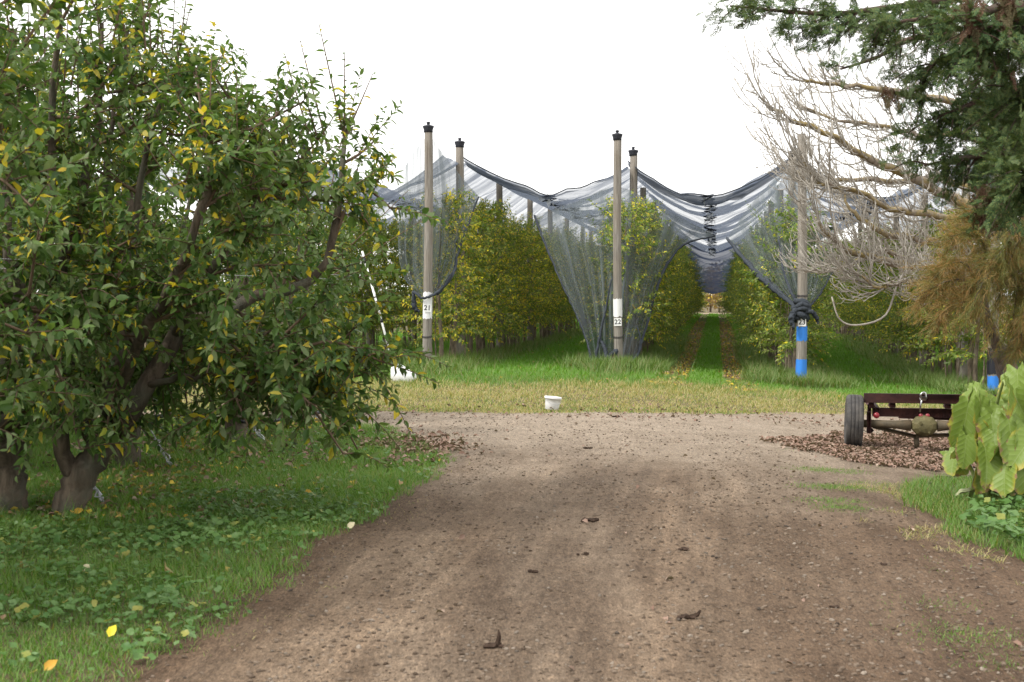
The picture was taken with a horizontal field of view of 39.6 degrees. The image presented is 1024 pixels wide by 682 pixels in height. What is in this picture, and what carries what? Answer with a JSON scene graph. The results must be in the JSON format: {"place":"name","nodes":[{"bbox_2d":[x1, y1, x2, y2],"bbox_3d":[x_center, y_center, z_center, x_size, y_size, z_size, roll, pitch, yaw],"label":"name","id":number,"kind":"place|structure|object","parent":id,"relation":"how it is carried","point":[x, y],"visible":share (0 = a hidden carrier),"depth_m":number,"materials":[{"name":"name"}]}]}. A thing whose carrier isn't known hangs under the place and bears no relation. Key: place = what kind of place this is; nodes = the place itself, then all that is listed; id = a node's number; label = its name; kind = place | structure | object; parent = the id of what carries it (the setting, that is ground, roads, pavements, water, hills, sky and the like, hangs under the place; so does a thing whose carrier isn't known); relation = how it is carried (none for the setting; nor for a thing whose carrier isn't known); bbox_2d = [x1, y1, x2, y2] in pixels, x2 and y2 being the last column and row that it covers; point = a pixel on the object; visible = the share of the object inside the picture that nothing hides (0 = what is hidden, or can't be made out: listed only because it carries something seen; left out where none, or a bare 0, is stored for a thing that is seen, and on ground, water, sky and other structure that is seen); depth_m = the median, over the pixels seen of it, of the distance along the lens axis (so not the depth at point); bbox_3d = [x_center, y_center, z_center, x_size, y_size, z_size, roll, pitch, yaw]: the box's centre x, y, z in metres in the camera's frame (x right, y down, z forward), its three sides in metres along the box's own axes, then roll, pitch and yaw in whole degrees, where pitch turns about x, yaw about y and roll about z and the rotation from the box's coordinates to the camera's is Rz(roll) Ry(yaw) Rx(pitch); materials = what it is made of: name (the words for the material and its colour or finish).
{"place":"outdoors","nodes":[
{"label":"outdoors","id":0,"kind":"place"},
{"bbox_2d":[0,295,1023,681],"bbox_3d":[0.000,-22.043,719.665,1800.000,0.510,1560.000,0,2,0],"label":"ground","id":1,"kind":"structure","parent":0,"point":[180,627],"depth_m":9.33,"materials":[{"name":"plant"}]},
{"bbox_2d":[0,0,95,452],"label":"apple tree","id":2,"kind":"object","parent":1,"relation":"on","point":[14,397],"visible":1,"depth_m":8.25,"materials":[{"name":"green plant"}]},
{"bbox_2d":[0,0,186,516],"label":"apple tree","id":3,"kind":"object","parent":1,"relation":"on","point":[13,492],"visible":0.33,"depth_m":10.58,"materials":[{"name":"green plant"}]},
{"bbox_2d":[1,42,194,354],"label":"apple tree","id":4,"kind":"object","parent":1,"relation":"on","point":[155,187],"depth_m":18.73,"materials":[{"name":"green plant"}]},
{"bbox_2d":[0,0,297,468],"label":"apple tree","id":5,"kind":"object","parent":1,"relation":"on","point":[171,256],"visible":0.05,"depth_m":14.03,"materials":[{"name":"green plant"}]},
{"bbox_2d":[0,417,440,631],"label":"fallen yellow leaves","id":6,"kind":"object","parent":1,"relation":"on","point":[149,491],"visible":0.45,"depth_m":12.56,"materials":[{"name":"plant"}]},
{"bbox_2d":[0,426,441,679],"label":"broadleaf weeds","id":7,"kind":"object","parent":1,"relation":"on","point":[164,598],"visible":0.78,"depth_m":9.61,"materials":[{"name":"plant"}]},
{"bbox_2d":[0,0,453,515],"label":"apple tree","id":8,"kind":"object","parent":1,"relation":"on","point":[300,364],"visible":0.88,"depth_m":10.52,"materials":[{"name":"green plant"}]},
{"bbox_2d":[148,89,350,442],"bbox_3d":[-3.232,-0.795,16.389,2.638,4.296,2.805,0,2,0],"label":"apple tree","id":9,"kind":"object","parent":1,"relation":"on","point":[319,237],"visible":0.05,"depth_m":16.90,"materials":[{"name":"green plant"}]},
{"bbox_2d":[12,422,509,523],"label":"brown fallen leaves","id":10,"kind":"object","parent":1,"relation":"on","point":[445,442],"visible":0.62,"depth_m":15.34,"materials":[{"name":"plant"}]},
{"bbox_2d":[195,116,421,420],"bbox_3d":[-2.992,-0.913,19.384,2.437,4.357,2.859,-2,2,-40],"label":"apple tree","id":11,"kind":"object","parent":1,"relation":"on","point":[335,273],"visible":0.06,"depth_m":19.38,"materials":[{"name":"green plant"}]},
{"bbox_2d":[311,222,374,336],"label":"apple tree","id":12,"kind":"object","parent":1,"relation":"on","point":[349,296],"visible":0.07,"depth_m":37.32,"materials":[{"name":"green plant"}]},
{"bbox_2d":[317,226,377,340],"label":"apple tree","id":13,"kind":"object","parent":1,"relation":"on","point":[366,307],"visible":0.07,"depth_m":38.53,"materials":[{"name":"green plant"}]},
{"bbox_2d":[327,205,397,343],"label":"apple tree","id":14,"kind":"object","parent":1,"relation":"on","point":[364,311],"visible":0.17,"depth_m":39.75,"materials":[{"name":"green plant"}]},
{"bbox_2d":[331,209,406,343],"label":"apple tree","id":15,"kind":"object","parent":1,"relation":"on","point":[375,278],"visible":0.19,"depth_m":41.01,"materials":[{"name":"green plant"}]},
{"bbox_2d":[350,209,406,346],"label":"apple tree","id":16,"kind":"object","parent":1,"relation":"on","point":[384,234],"visible":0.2,"depth_m":42.33,"materials":[{"name":"green plant"}]},
{"bbox_2d":[356,218,418,346],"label":"apple tree","id":17,"kind":"object","parent":1,"relation":"on","point":[394,226],"visible":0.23,"depth_m":43.55,"materials":[{"name":"green plant"}]},
{"bbox_2d":[374,230,422,344],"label":"apple tree","id":18,"kind":"object","parent":1,"relation":"on","point":[400,287],"visible":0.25,"depth_m":45.05,"materials":[{"name":"green plant"}]},
{"bbox_2d":[381,218,436,344],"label":"apple tree","id":19,"kind":"object","parent":1,"relation":"on","point":[396,288],"visible":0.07,"depth_m":46.34,"materials":[{"name":"green plant"}]},
{"bbox_2d":[422,121,433,362],"bbox_3d":[-1.813,-1.876,30.655,0.249,5.688,0.244,0,2,0],"label":"wooden post","id":20,"kind":"object","parent":1,"relation":"on","point":[428,273],"visible":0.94,"depth_m":30.57,"materials":[{"name":"grey wood"}]},
{"bbox_2d":[398,138,478,312],"bbox_3d":[-1.703,-2.566,32.024,1.882,3.835,3.209,0,2,0],"label":"net drape","id":21,"kind":"object","parent":20,"relation":"hanging from","point":[441,210],"visible":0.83,"depth_m":31.43,"materials":[{"name":"fabric"}]},
{"bbox_2d":[383,187,489,357],"bbox_3d":[-1.683,-1.412,32.371,2.241,4.266,2.168,1,2,24],"label":"apple tree","id":22,"kind":"object","parent":1,"relation":"on","point":[455,299],"visible":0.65,"depth_m":32.23,"materials":[{"name":"green plant"}]},
{"bbox_2d":[410,204,497,356],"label":"apple tree","id":23,"kind":"object","parent":1,"relation":"on","point":[452,346],"visible":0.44,"depth_m":33.49,"materials":[{"name":"green plant"}]},
{"bbox_2d":[454,138,464,357],"bbox_3d":[-1.260,-2.021,34.380,0.262,5.768,0.258,0,2,0],"label":"wooden post","id":24,"kind":"object","parent":1,"relation":"on","point":[459,144],"visible":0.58,"depth_m":34.26,"materials":[{"name":"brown wood"}]},
{"bbox_2d":[303,157,605,246],"bbox_3d":[0.635,-4.660,61.710,4.065,1.541,61.412,0,2,8],"label":"net canopy","id":25,"kind":"object","parent":24,"relation":"attached to","point":[482,187],"visible":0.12,"depth_m":39.53,"materials":[{"name":"fabric"}]},
{"bbox_2d":[418,204,506,346],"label":"apple tree","id":26,"kind":"object","parent":1,"relation":"on","point":[485,292],"visible":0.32,"depth_m":34.50,"materials":[{"name":"green plant"}]},
{"bbox_2d":[421,193,518,352],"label":"apple tree","id":27,"kind":"object","parent":1,"relation":"on","point":[493,295],"visible":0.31,"depth_m":35.72,"materials":[{"name":"green plant"}]},
{"bbox_2d":[437,197,524,350],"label":"apple tree","id":28,"kind":"object","parent":1,"relation":"on","point":[503,326],"visible":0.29,"depth_m":37.09,"materials":[{"name":"green plant"}]},
{"bbox_2d":[444,195,524,349],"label":"apple tree","id":29,"kind":"object","parent":1,"relation":"on","point":[512,297],"visible":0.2,"depth_m":38.33,"materials":[{"name":"green plant"}]},
{"bbox_2d":[496,183,503,347],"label":"wooden post","id":30,"kind":"object","parent":1,"relation":"on","point":[499,191],"visible":0.1,"depth_m":40.82,"materials":[{"name":"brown wood"}]},
{"bbox_2d":[473,217,527,349],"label":"apple tree","id":31,"kind":"object","parent":1,"relation":"on","point":[510,307],"visible":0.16,"depth_m":39.74,"materials":[{"name":"green plant"}]},
{"bbox_2d":[466,211,540,347],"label":"apple tree","id":32,"kind":"object","parent":1,"relation":"on","point":[513,266],"visible":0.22,"depth_m":41.11,"materials":[{"name":"green plant"}]},
{"bbox_2d":[474,215,554,345],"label":"apple tree","id":33,"kind":"object","parent":1,"relation":"on","point":[528,250],"visible":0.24,"depth_m":42.47,"materials":[{"name":"green plant"}]},
{"bbox_2d":[491,229,549,345],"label":"apple tree","id":34,"kind":"object","parent":1,"relation":"on","point":[526,269],"visible":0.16,"depth_m":43.84,"materials":[{"name":"green plant"}]},
{"bbox_2d":[490,212,558,343],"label":"apple tree","id":35,"kind":"object","parent":1,"relation":"on","point":[538,249],"visible":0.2,"depth_m":44.94,"materials":[{"name":"green plant"}]},
{"bbox_2d":[495,224,561,337],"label":"apple tree","id":36,"kind":"object","parent":1,"relation":"on","point":[540,274],"visible":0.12,"depth_m":47.62,"materials":[{"name":"green plant"}]},
{"bbox_2d":[527,199,532,341],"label":"wooden post","id":37,"kind":"object","parent":1,"relation":"on","point":[529,210],"visible":0.2,"depth_m":46.87,"materials":[{"name":"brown wood"}]},
{"bbox_2d":[515,223,559,340],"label":"apple tree","id":38,"kind":"object","parent":1,"relation":"on","point":[543,284],"visible":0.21,"depth_m":46.36,"materials":[{"name":"green plant"}]},
{"bbox_2d":[505,235,570,337],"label":"apple tree","id":39,"kind":"object","parent":1,"relation":"on","point":[556,278],"visible":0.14,"depth_m":48.88,"materials":[{"name":"green plant"}]},
{"bbox_2d":[522,224,569,336],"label":"apple tree","id":40,"kind":"object","parent":1,"relation":"on","point":[557,247],"visible":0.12,"depth_m":51.54,"materials":[{"name":"green plant"}]},
{"bbox_2d":[520,237,575,337],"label":"apple tree","id":41,"kind":"object","parent":1,"relation":"on","point":[558,290],"visible":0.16,"depth_m":50.09,"materials":[{"name":"green plant"}]},
{"bbox_2d":[523,232,578,333],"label":"apple tree","id":42,"kind":"object","parent":1,"relation":"on","point":[564,295],"visible":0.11,"depth_m":52.75,"materials":[{"name":"green plant"}]},
{"bbox_2d":[544,396,561,409],"bbox_3d":[0.610,0.934,21.409,0.264,0.199,0.264,5,1,-23],"label":"white bucket","id":43,"kind":"object","parent":1,"relation":"on","point":[553,402],"visible":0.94,"depth_m":21.31,"materials":[{"name":"plastic"}]},
{"bbox_2d":[146,367,962,413],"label":"roadside grass","id":44,"kind":"structure","parent":1,"relation":"on","point":[513,379],"depth_m":27.29,"materials":[{"name":"plant"}]},
{"bbox_2d":[98,376,1019,655],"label":"dry grass","id":45,"kind":"structure","parent":1,"relation":"on","point":[566,404],"depth_m":24.05,"materials":[{"name":"plant"}]},
{"bbox_2d":[542,219,591,333],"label":"apple tree","id":46,"kind":"object","parent":1,"relation":"on","point":[577,277],"visible":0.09,"depth_m":55.46,"materials":[{"name":"green plant"}]},
{"bbox_2d":[612,130,622,358],"bbox_3d":[2.375,-1.891,31.960,0.248,5.688,0.245,0,1,0],"label":"wooden post","id":47,"kind":"object","parent":1,"relation":"on","point":[617,290],"visible":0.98,"depth_m":31.88,"materials":[{"name":"grey wood"}]},
{"bbox_2d":[534,188,715,360],"bbox_3d":[2.804,-1.596,33.644,4.553,4.379,3.890,0,2,0],"label":"net drape","id":48,"kind":"object","parent":47,"relation":"attached to","point":[676,227],"visible":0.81,"depth_m":33.68,"materials":[{"name":"fabric"}]},
{"bbox_2d":[571,194,676,355],"bbox_3d":[2.989,-1.518,36.031,2.337,4.401,2.412,-1,2,-26],"label":"apple tree","id":49,"kind":"object","parent":1,"relation":"on","point":[639,285],"visible":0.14,"depth_m":35.94,"materials":[{"name":"green plant"}]},
{"bbox_2d":[579,197,674,356],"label":"apple tree","id":50,"kind":"object","parent":1,"relation":"on","point":[641,229],"visible":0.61,"depth_m":33.34,"materials":[{"name":"green plant"}]},
{"bbox_2d":[583,189,674,355],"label":"apple tree","id":51,"kind":"object","parent":1,"relation":"on","point":[650,226],"visible":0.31,"depth_m":34.51,"materials":[{"name":"green plant"}]},
{"bbox_2d":[628,147,637,354],"bbox_3d":[3.042,-1.998,35.785,0.262,5.768,0.258,0,2,0],"label":"wooden post","id":52,"kind":"object","parent":1,"relation":"on","point":[633,153],"visible":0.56,"depth_m":35.64,"materials":[{"name":"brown wood"}]},
{"bbox_2d":[594,202,671,356],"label":"apple tree","id":53,"kind":"object","parent":1,"relation":"on","point":[644,271],"visible":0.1,"depth_m":37.08,"materials":[{"name":"green plant"}]},
{"bbox_2d":[606,209,688,353],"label":"apple tree","id":54,"kind":"object","parent":1,"relation":"on","point":[664,260],"visible":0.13,"depth_m":38.56,"materials":[{"name":"green plant"}]},
{"bbox_2d":[353,313,1020,405],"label":"lane grass","id":55,"kind":"structure","parent":1,"relation":"on","point":[844,360],"depth_m":38.83,"materials":[{"name":"plant"}]},
{"bbox_2d":[458,321,940,403],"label":"lane leaf litter","id":56,"kind":"object","parent":1,"relation":"on","point":[725,353],"visible":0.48,"depth_m":39.84,"materials":[{"name":"plant"}]},
{"bbox_2d":[663,316,744,393],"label":"lane wheel track","id":57,"kind":"structure","parent":1,"relation":"on","point":[697,328],"depth_m":56.83,"materials":[{"name":"soil"}]},
{"bbox_2d":[729,252,826,360],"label":"apple tree","id":58,"kind":"object","parent":1,"relation":"on","point":[757,322],"visible":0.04,"depth_m":39.61,"materials":[{"name":"green plant"}]},
{"bbox_2d":[737,242,822,357],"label":"apple tree","id":59,"kind":"object","parent":1,"relation":"on","point":[752,297],"visible":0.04,"depth_m":40.63,"materials":[{"name":"green plant"}]},
{"bbox_2d":[742,224,818,361],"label":"apple tree","id":60,"kind":"object","parent":1,"relation":"on","point":[756,326],"visible":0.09,"depth_m":38.06,"materials":[{"name":"green plant"}]},
{"bbox_2d":[734,190,836,368],"bbox_3d":[6.658,-1.391,34.190,2.160,4.776,2.453,1,2,38],"label":"apple tree","id":61,"kind":"object","parent":1,"relation":"on","point":[780,306],"visible":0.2,"depth_m":34.16,"materials":[{"name":"green plant"}]},
{"bbox_2d":[744,202,828,367],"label":"apple tree","id":62,"kind":"object","parent":1,"relation":"on","point":[812,353],"visible":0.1,"depth_m":35.39,"materials":[{"name":"green plant"}]},
{"bbox_2d":[739,209,837,368],"bbox_3d":[6.357,-1.027,32.801,2.214,4.077,2.348,0,2,7],"label":"apple tree","id":63,"kind":"object","parent":1,"relation":"on","point":[811,322],"visible":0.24,"depth_m":32.79,"materials":[{"name":"green plant"}]},
{"bbox_2d":[788,152,796,368],"bbox_3d":[6.636,-1.689,33.661,0.262,5.768,0.258,0,2,0],"label":"wooden post","id":64,"kind":"object","parent":1,"relation":"on","point":[792,204],"visible":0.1,"depth_m":33.52,"materials":[{"name":"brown wood"}]},
{"bbox_2d":[627,158,787,293],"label":"net canopy","id":65,"kind":"object","parent":64,"relation":"attached to","point":[718,216],"visible":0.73,"depth_m":43.04,"materials":[{"name":"fabric"}]},
{"bbox_2d":[739,194,848,370],"bbox_3d":[6.297,-1.115,31.550,2.237,4.331,2.003,-2,3,-41],"label":"apple tree","id":66,"kind":"object","parent":1,"relation":"on","point":[814,333],"visible":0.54,"depth_m":31.51,"materials":[{"name":"green plant"}]},
{"bbox_2d":[796,134,807,376],"bbox_3d":[6.110,-1.533,29.942,0.249,5.634,0.254,0,2,0],"label":"wooden post","id":67,"kind":"object","parent":1,"relation":"on","point":[801,350],"visible":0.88,"depth_m":29.88,"materials":[{"name":"grey wood"}]},
{"bbox_2d":[726,175,836,328],"bbox_3d":[6.360,-2.103,31.706,1.970,3.594,3.818,0,2,-12],"label":"net drape","id":68,"kind":"object","parent":67,"relation":"attached to","point":[796,313],"visible":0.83,"depth_m":31.80,"materials":[{"name":"fabric"}]},
{"bbox_2d":[696,0,1023,241],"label":"cypress tree","id":69,"kind":"object","parent":1,"relation":"on","point":[997,110],"visible":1,"depth_m":11.88,"materials":[{"name":"green plant"}]},
{"bbox_2d":[708,0,1023,325],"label":"bare tree","id":70,"kind":"object","parent":1,"relation":"on","point":[814,179],"visible":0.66,"depth_m":20.26,"materials":[{"name":"grey plant"}]},
{"bbox_2d":[851,217,901,344],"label":"apple tree","id":71,"kind":"object","parent":1,"relation":"on","point":[864,316],"visible":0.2,"depth_m":50.99,"materials":[{"name":"green plant"}]},
{"bbox_2d":[858,248,903,350],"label":"apple tree","id":72,"kind":"object","parent":1,"relation":"on","point":[866,310],"visible":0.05,"depth_m":48.51,"materials":[{"name":"green plant"}]},
{"bbox_2d":[864,227,902,355],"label":"apple tree","id":73,"kind":"object","parent":1,"relation":"on","point":[880,321],"visible":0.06,"depth_m":47.16,"materials":[{"name":"green plant"}]},
{"bbox_2d":[874,224,909,356],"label":"apple tree","id":74,"kind":"object","parent":1,"relation":"on","point":[883,323],"visible":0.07,"depth_m":44.52,"materials":[{"name":"green plant"}]},
{"bbox_2d":[872,222,920,362],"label":"apple tree","id":75,"kind":"object","parent":1,"relation":"on","point":[914,354],"visible":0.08,"depth_m":41.80,"materials":[{"name":"green plant"}]},
{"bbox_2d":[873,240,919,359],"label":"apple tree","id":76,"kind":"object","parent":1,"relation":"on","point":[883,328],"visible":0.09,"depth_m":43.27,"materials":[{"name":"green plant"}]},
{"bbox_2d":[865,236,939,355],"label":"apple tree","id":77,"kind":"object","parent":1,"relation":"on","point":[878,325],"visible":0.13,"depth_m":45.93,"materials":[{"name":"green plant"}]},
{"bbox_2d":[866,229,953,360],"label":"apple tree","id":78,"kind":"object","parent":1,"relation":"on","point":[892,316],"visible":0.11,"depth_m":40.55,"materials":[{"name":"green plant"}]},
{"bbox_2d":[896,233,953,367],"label":"apple tree","id":79,"kind":"object","parent":1,"relation":"on","point":[905,350],"visible":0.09,"depth_m":38.08,"materials":[{"name":"green plant"}]},
{"bbox_2d":[891,218,985,373],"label":"apple tree","id":80,"kind":"object","parent":1,"relation":"on","point":[941,362],"visible":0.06,"depth_m":36.73,"materials":[{"name":"green plant"}]},
{"bbox_2d":[899,208,985,375],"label":"apple tree","id":81,"kind":"object","parent":1,"relation":"on","point":[948,347],"visible":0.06,"depth_m":35.46,"materials":[{"name":"green plant"}]},
{"bbox_2d":[891,198,1001,377],"bbox_3d":[10.755,-1.159,34.120,2.501,4.671,2.578,-1,2,-33],"label":"apple tree","id":82,"kind":"object","parent":1,"relation":"on","point":[919,336],"visible":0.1,"depth_m":34.17,"materials":[{"name":"green plant"}]},
{"bbox_2d":[896,186,1023,383],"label":"feathery tree","id":83,"kind":"object","parent":1,"relation":"on","point":[995,266],"visible":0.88,"depth_m":16.97,"materials":[{"name":"brown plant"}]},
{"bbox_2d":[958,160,970,379],"bbox_3d":[10.686,-1.505,33.591,0.262,5.768,0.258,0,2,0],"label":"wooden post","id":84,"kind":"object","parent":1,"relation":"on","point":[963,368],"visible":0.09,"depth_m":33.56,"materials":[{"name":"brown wood"}]},
{"bbox_2d":[753,164,954,238],"bbox_3d":[11.872,-4.491,55.911,4.100,1.501,45.728,0,2,8],"label":"net canopy","id":85,"kind":"object","parent":84,"relation":"attached to","point":[848,199],"visible":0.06,"depth_m":38.08,"materials":[{"name":"fabric"}]},
{"bbox_2d":[867,154,1004,232],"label":"net canopy","id":86,"kind":"object","parent":84,"relation":"attached to","point":[911,198],"visible":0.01,"depth_m":44.93,"materials":[{"name":"fabric"}]},
{"bbox_2d":[916,221,1023,382],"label":"apple tree","id":87,"kind":"object","parent":1,"relation":"on","point":[970,365],"visible":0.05,"depth_m":32.78,"materials":[{"name":"green plant"}]},
{"bbox_2d":[921,207,1023,386],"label":"apple tree","id":88,"kind":"object","parent":1,"relation":"on","point":[976,358],"visible":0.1,"depth_m":31.54,"materials":[{"name":"green plant"}]},
{"bbox_2d":[940,362,1023,503],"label":"elephant ear plant","id":89,"kind":"object","parent":1,"relation":"on","point":[986,432],"visible":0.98,"depth_m":12.04,"materials":[{"name":"green plant"}]},
{"bbox_2d":[959,491,1023,549],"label":"mallow weeds","id":90,"kind":"object","parent":1,"relation":"on","point":[991,520],"visible":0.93,"depth_m":10.75,"materials":[{"name":"plant"}]},
{"bbox_2d":[987,180,1000,390],"bbox_3d":[10.158,-1.351,29.932,0.258,5.688,0.248,0,2,0],"label":"wooden post","id":91,"kind":"object","parent":1,"relation":"on","point":[992,379],"visible":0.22,"depth_m":29.91,"materials":[{"name":"grey wood"}]},
{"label":"wooden post","id":92,"kind":"object","parent":1,"relation":"on","visible":0},
{"bbox_2d":[464,157,662,245],"bbox_3d":[5.664,-3.957,68.743,4.070,3.373,70.114,0,2,8],"label":"net canopy","id":93,"kind":"object","parent":92,"relation":"attached to","point":[564,198],"visible":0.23,"depth_m":36.47,"materials":[{"name":"fabric"}]},
{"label":"wooden post","id":94,"kind":"object","parent":1,"relation":"on","visible":0},
{"bbox_2d":[101,147,505,244],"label":"net canopy","id":95,"kind":"object","parent":94,"relation":"attached to","point":[380,211],"visible":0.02,"depth_m":46.06,"materials":[{"name":"fabric"}]},
{"bbox_2d":[0,0,1023,294],"label":"sky","id":96,"kind":"structure","parent":0,"point":[536,92],"materials":[{"name":"white"}]},
{"bbox_2d":[92,410,1023,681],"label":"dirt track","id":97,"kind":"structure","parent":0,"point":[496,582],"depth_m":8.81,"materials":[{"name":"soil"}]},
{"bbox_2d":[147,403,911,431],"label":"roadside leaf litter","id":98,"kind":"object","parent":97,"relation":"on","point":[672,415],"visible":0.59,"depth_m":20.68,"materials":[{"name":"plant"}]},
{"bbox_2d":[166,413,1021,681],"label":"track leaf litter","id":99,"kind":"object","parent":97,"relation":"on","point":[462,536],"visible":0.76,"depth_m":10.05,"materials":[{"name":"plant"}]},
{"bbox_2d":[759,430,975,471],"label":"brown leaf litter","id":100,"kind":"object","parent":97,"relation":"on","point":[884,447],"visible":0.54,"depth_m":16.70,"materials":[{"name":"plant"}]},
{"bbox_2d":[844,391,995,447],"bbox_3d":[5.044,0.947,17.647,1.844,0.752,2.069,0,2,11],"label":"trailer chassis","id":101,"kind":"object","parent":97,"relation":"on","point":[923,423],"visible":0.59,"depth_m":16.94,"materials":[{"name":"metal"}]},
{"bbox_2d":[353,327,1023,394],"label":"long grass","id":102,"kind":"structure","parent":0,"point":[761,366],"depth_m":33.14,"materials":[{"name":"plant"}]},
{"bbox_2d":[776,448,1023,678],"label":"corner grass","id":103,"kind":"structure","parent":0,"point":[956,509],"depth_m":11.82,"materials":[{"name":"plant"}]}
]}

